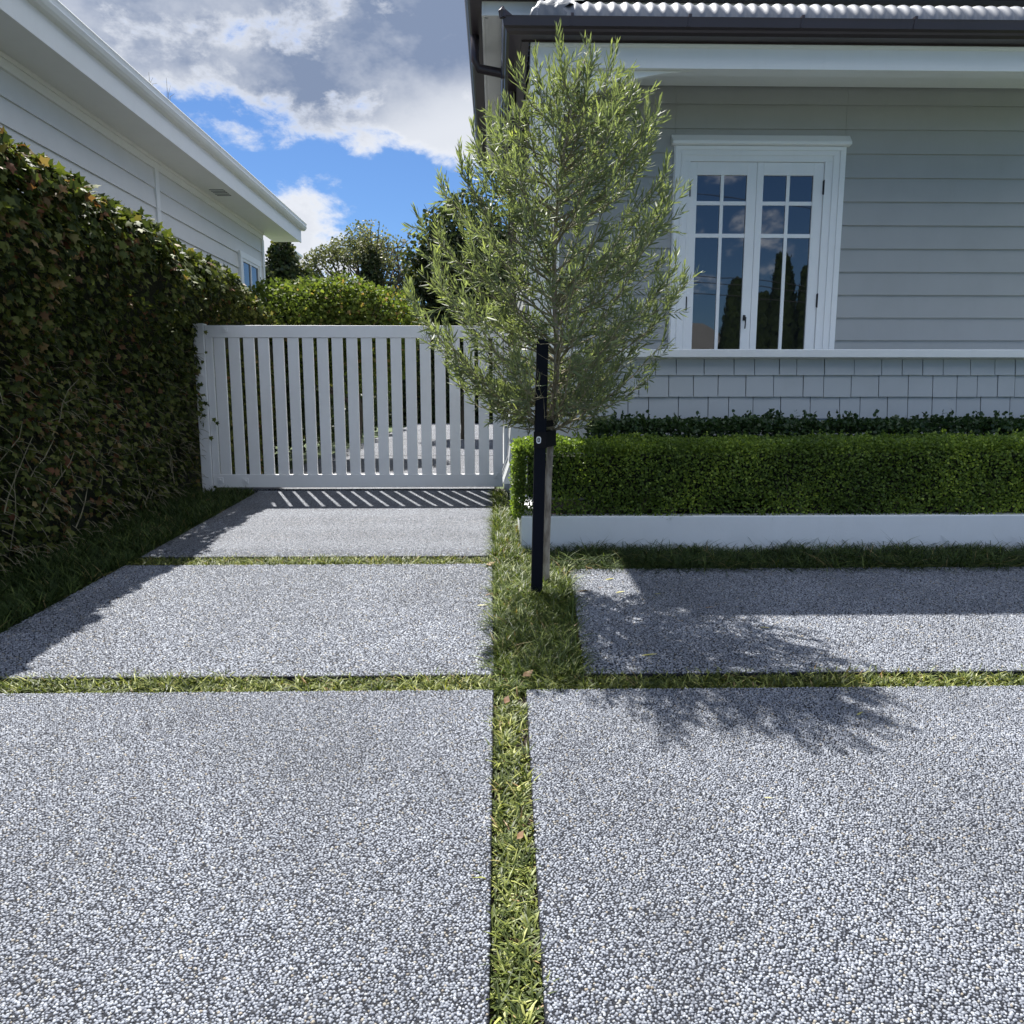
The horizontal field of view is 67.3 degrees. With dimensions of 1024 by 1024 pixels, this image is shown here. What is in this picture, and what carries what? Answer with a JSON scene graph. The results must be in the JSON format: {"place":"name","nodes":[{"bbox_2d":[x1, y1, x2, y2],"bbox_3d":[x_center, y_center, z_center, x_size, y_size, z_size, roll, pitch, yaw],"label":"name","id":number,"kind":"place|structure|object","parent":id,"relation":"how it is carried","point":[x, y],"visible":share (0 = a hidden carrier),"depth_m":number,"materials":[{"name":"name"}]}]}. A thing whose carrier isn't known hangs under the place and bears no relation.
{"place":"outdoors","nodes":[
{"label":"outdoors","id":0,"kind":"place"},
{"bbox_2d":[0,484,258,639],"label":"mondo grass","id":1,"kind":"structure","parent":0,"point":[71,568],"depth_m":6.01,"materials":[{"name":"green plant"}]},
{"bbox_2d":[0,0,306,290],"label":"neighbour house","id":2,"kind":"structure","parent":0,"point":[77,95],"depth_m":9.06,"materials":[{"name":"paint"}]},
{"bbox_2d":[237,250,261,289],"bbox_3d":[-4.862,-3.895,14.430,0.090,1.735,1.260,0,9,-1],"label":"window","id":3,"kind":"structure","parent":2,"relation":"in","point":[249,269],"depth_m":14.24,"materials":[{"name":"white paint"}]},
{"bbox_2d":[0,689,493,1023],"bbox_3d":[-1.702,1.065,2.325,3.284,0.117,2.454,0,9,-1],"label":"driveway","id":4,"kind":"structure","parent":0,"point":[151,849],"depth_m":2.40,"materials":[{"name":"grey concrete"}]},
{"bbox_2d":[0,563,493,685],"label":"driveway","id":5,"kind":"structure","parent":0,"point":[277,568],"depth_m":4.46,"materials":[{"name":"grey concrete"}]},
{"bbox_2d":[59,0,516,323],"label":"sky","id":6,"kind":"structure","parent":0,"point":[346,111],"materials":[{"name":"blue"}]},
{"bbox_2d":[123,551,493,566],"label":"mondo grass","id":7,"kind":"structure","parent":0,"point":[348,560],"depth_m":5.85,"materials":[{"name":"green plant"}]},
{"bbox_2d":[140,490,492,561],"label":"driveway","id":8,"kind":"structure","parent":0,"point":[329,521],"depth_m":7.07,"materials":[{"name":"grey concrete"}]},
{"bbox_2d":[142,546,491,556],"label":"driveway","id":9,"kind":"structure","parent":0,"point":[272,552],"depth_m":6.06,"materials":[{"name":"grey concrete"}]},
{"bbox_2d":[219,425,503,488],"bbox_3d":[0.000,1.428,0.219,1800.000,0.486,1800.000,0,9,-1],"label":"ground","id":10,"kind":"structure","parent":0,"point":[319,452],"depth_m":16.05,"materials":[{"name":"grey concrete"}]},
{"bbox_2d":[265,240,322,302],"bbox_3d":[-7.480,-7.454,26.065,2.836,3.750,2.139,0,9,-1],"label":"tree","id":11,"kind":"object","parent":10,"relation":"on","point":[282,261],"visible":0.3,"depth_m":25.47,"materials":[{"name":"green plant"}]},
{"bbox_2d":[294,250,302,261],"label":"distant house","id":12,"kind":"structure","parent":10,"relation":"on","point":[297,255],"depth_m":43.51,"materials":[{"name":"white paint"}]},
{"bbox_2d":[259,323,402,465],"bbox_3d":[-4.159,-2.844,18.452,1.683,2.815,14.243,0,9,-1],"label":"shrub border","id":13,"kind":"object","parent":10,"relation":"on","point":[318,415],"visible":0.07,"depth_m":14.51,"materials":[{"name":"green plant"}]},
{"bbox_2d":[246,270,422,448],"bbox_3d":[-2.979,-2.341,12.972,3.172,3.324,2.188,-2,9,-15],"label":"shrub","id":14,"kind":"object","parent":10,"relation":"on","point":[322,300],"visible":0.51,"depth_m":12.40,"materials":[{"name":"green plant"}]},
{"bbox_2d":[299,219,417,303],"bbox_3d":[-6.064,-8.018,33.300,5.816,8.408,4.663,0,9,-1],"label":"spreading tree","id":15,"kind":"object","parent":10,"relation":"on","point":[362,241],"visible":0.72,"depth_m":32.05,"materials":[{"name":"green plant"}]},
{"bbox_2d":[357,247,382,295],"bbox_3d":[-5.980,-8.887,31.887,1.391,4.026,1.226,0,9,-1],"label":"slender tree","id":16,"kind":"object","parent":10,"relation":"on","point":[371,269],"visible":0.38,"depth_m":31.50,"materials":[{"name":"green plant"}]},
{"bbox_2d":[332,345,503,425],"bbox_3d":[-2.553,-5.002,30.287,10.466,3.417,1.827,0,9,-1],"label":"end hedge","id":17,"kind":"object","parent":10,"relation":"on","point":[432,405],"visible":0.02,"depth_m":29.74,"materials":[{"name":"green plant"}]},
{"bbox_2d":[398,188,507,438],"bbox_3d":[-0.976,-4.696,18.654,3.624,6.252,3.033,0,9,-1],"label":"evergreen tree","id":18,"kind":"object","parent":10,"relation":"on","point":[449,225],"visible":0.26,"depth_m":17.87,"materials":[{"name":"green plant"}]},
{"bbox_2d":[504,326,509,491],"bbox_3d":[-0.038,-1.166,8.958,0.113,2.004,0.120,0,9,-1],"label":"gate post","id":19,"kind":"object","parent":10,"relation":"on","point":[506,443],"depth_m":8.94,"materials":[{"name":"white paint"}]},
{"bbox_2d":[473,485,615,700],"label":"mondo grass","id":20,"kind":"structure","parent":10,"relation":"on","point":[547,610],"depth_m":4.51,"materials":[{"name":"green plant"}]},
{"bbox_2d":[523,670,532,675],"bbox_3d":[0.075,0.766,3.662,0.033,0.024,0.050,5,10,29],"label":"dry leaf","id":21,"kind":"object","parent":20,"relation":"on","point":[526,674],"visible":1,"depth_m":3.66,"materials":[{"name":"brown plant"}]},
{"bbox_2d":[464,0,1023,509],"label":"weatherboard house","id":22,"kind":"structure","parent":10,"relation":"on","point":[850,228],"depth_m":7.80,"materials":[{"name":"grey paint"}]},
{"bbox_2d":[668,135,851,348],"bbox_3d":[2.522,-2.745,7.958,1.818,2.167,0.125,0,9,-1],"label":"window","id":23,"kind":"structure","parent":22,"relation":"in","point":[762,224],"depth_m":7.96,"materials":[{"name":"white paint"}]},
{"bbox_2d":[237,423,494,492],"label":"driveway","id":24,"kind":"structure","parent":0,"point":[405,462],"depth_m":12.34,"materials":[{"name":"grey concrete"}]},
{"bbox_2d":[0,489,1023,1023],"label":"soil","id":25,"kind":"structure","parent":0,"point":[524,741],"depth_m":2.60,"materials":[{"name":"brown soil"}]},
{"bbox_2d":[0,125,277,584],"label":"ivy hedge","id":26,"kind":"object","parent":25,"relation":"on","point":[105,302],"visible":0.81,"depth_m":6.45,"materials":[{"name":"green plant"}]},
{"bbox_2d":[192,323,213,490],"bbox_3d":[-3.540,-1.147,8.864,0.119,1.994,0.138,0,9,-1],"label":"gate post","id":27,"kind":"object","parent":25,"relation":"on","point":[207,462],"visible":0.69,"depth_m":8.83,"materials":[{"name":"white paint"}]},
{"bbox_2d":[204,325,502,486],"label":"driveway gate","id":28,"kind":"structure","parent":27,"relation":"attached to","point":[217,335],"depth_m":8.88,"materials":[{"name":"white paint"}]},
{"bbox_2d":[0,665,501,696],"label":"mondo grass","id":29,"kind":"structure","parent":25,"relation":"on","point":[51,686],"depth_m":3.63,"materials":[{"name":"green plant"}]},
{"bbox_2d":[531,339,548,595],"bbox_3d":[0.173,-0.174,4.932,0.109,1.823,0.122,0,9,-1],"label":"tree stake","id":30,"kind":"object","parent":25,"relation":"on","point":[538,494],"visible":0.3,"depth_m":4.89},
{"bbox_2d":[400,20,701,583],"bbox_3d":[0.281,-1.199,5.016,1.995,3.635,1.814,0,9,-1],"label":"olive tree","id":31,"kind":"object","parent":25,"relation":"on","point":[518,394],"visible":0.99,"depth_m":4.79,"materials":[{"name":"green plant"}]},
{"bbox_2d":[534,420,555,447],"bbox_3d":[0.210,-0.511,5.003,0.100,0.170,0.340,2,9,15],"label":"tree tie","id":32,"kind":"object","parent":31,"relation":"attached to","point":[547,438],"visible":0.81,"depth_m":4.86,"materials":[{"name":"rubber"}]},
{"bbox_2d":[512,663,1023,695],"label":"mondo grass","id":33,"kind":"structure","parent":25,"relation":"on","point":[969,679],"depth_m":3.68,"materials":[{"name":"green plant"}]},
{"bbox_2d":[513,536,1023,576],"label":"mondo grass","id":34,"kind":"structure","parent":25,"relation":"on","point":[694,557],"depth_m":5.84,"materials":[{"name":"green plant"}]},
{"bbox_2d":[517,495,1023,552],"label":"planter","id":35,"kind":"object","parent":25,"relation":"on","point":[927,529],"visible":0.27,"depth_m":6.22,"materials":[{"name":"white concrete"}]},
{"bbox_2d":[470,685,561,1023],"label":"mondo grass","id":36,"kind":"structure","parent":0,"point":[518,784],"depth_m":2.28,"materials":[{"name":"green plant"}]},
{"bbox_2d":[503,695,509,702],"bbox_3d":[-0.024,0.823,3.383,0.029,0.020,0.041,-2,9,-14],"label":"dry leaf","id":37,"kind":"object","parent":36,"relation":"on","point":[506,699],"visible":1,"depth_m":3.39,"materials":[{"name":"brown plant"}]},
{"bbox_2d":[517,830,523,838],"bbox_3d":[0.026,1.016,2.424,0.022,0.014,0.027,0,9,-1],"label":"dry leaf","id":38,"kind":"object","parent":36,"relation":"on","point":[519,835],"visible":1,"depth_m":2.43,"materials":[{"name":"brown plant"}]},
{"bbox_2d":[526,685,1023,1023],"bbox_3d":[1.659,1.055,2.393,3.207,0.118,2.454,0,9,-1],"label":"driveway","id":39,"kind":"structure","parent":0,"point":[842,953],"depth_m":2.41,"materials":[{"name":"grey concrete"}]},
{"bbox_2d":[551,500,1023,513],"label":"soil","id":40,"kind":"structure","parent":0,"point":[649,511],"depth_m":6.88,"materials":[{"name":"brown soil"}]},
{"bbox_2d":[508,427,1023,519],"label":"box hedge","id":41,"kind":"object","parent":40,"relation":"on","point":[668,467],"visible":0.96,"depth_m":6.24,"materials":[{"name":"green plant"}]},
{"bbox_2d":[584,408,1023,507],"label":"shrub hedge","id":42,"kind":"object","parent":40,"relation":"on","point":[753,424],"visible":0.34,"depth_m":6.93,"materials":[{"name":"green plant"}]},
{"bbox_2d":[570,567,1023,680],"bbox_3d":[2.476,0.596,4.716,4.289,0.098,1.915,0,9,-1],"label":"driveway","id":43,"kind":"structure","parent":0,"point":[919,594],"depth_m":4.54,"materials":[{"name":"grey concrete"}]}
]}

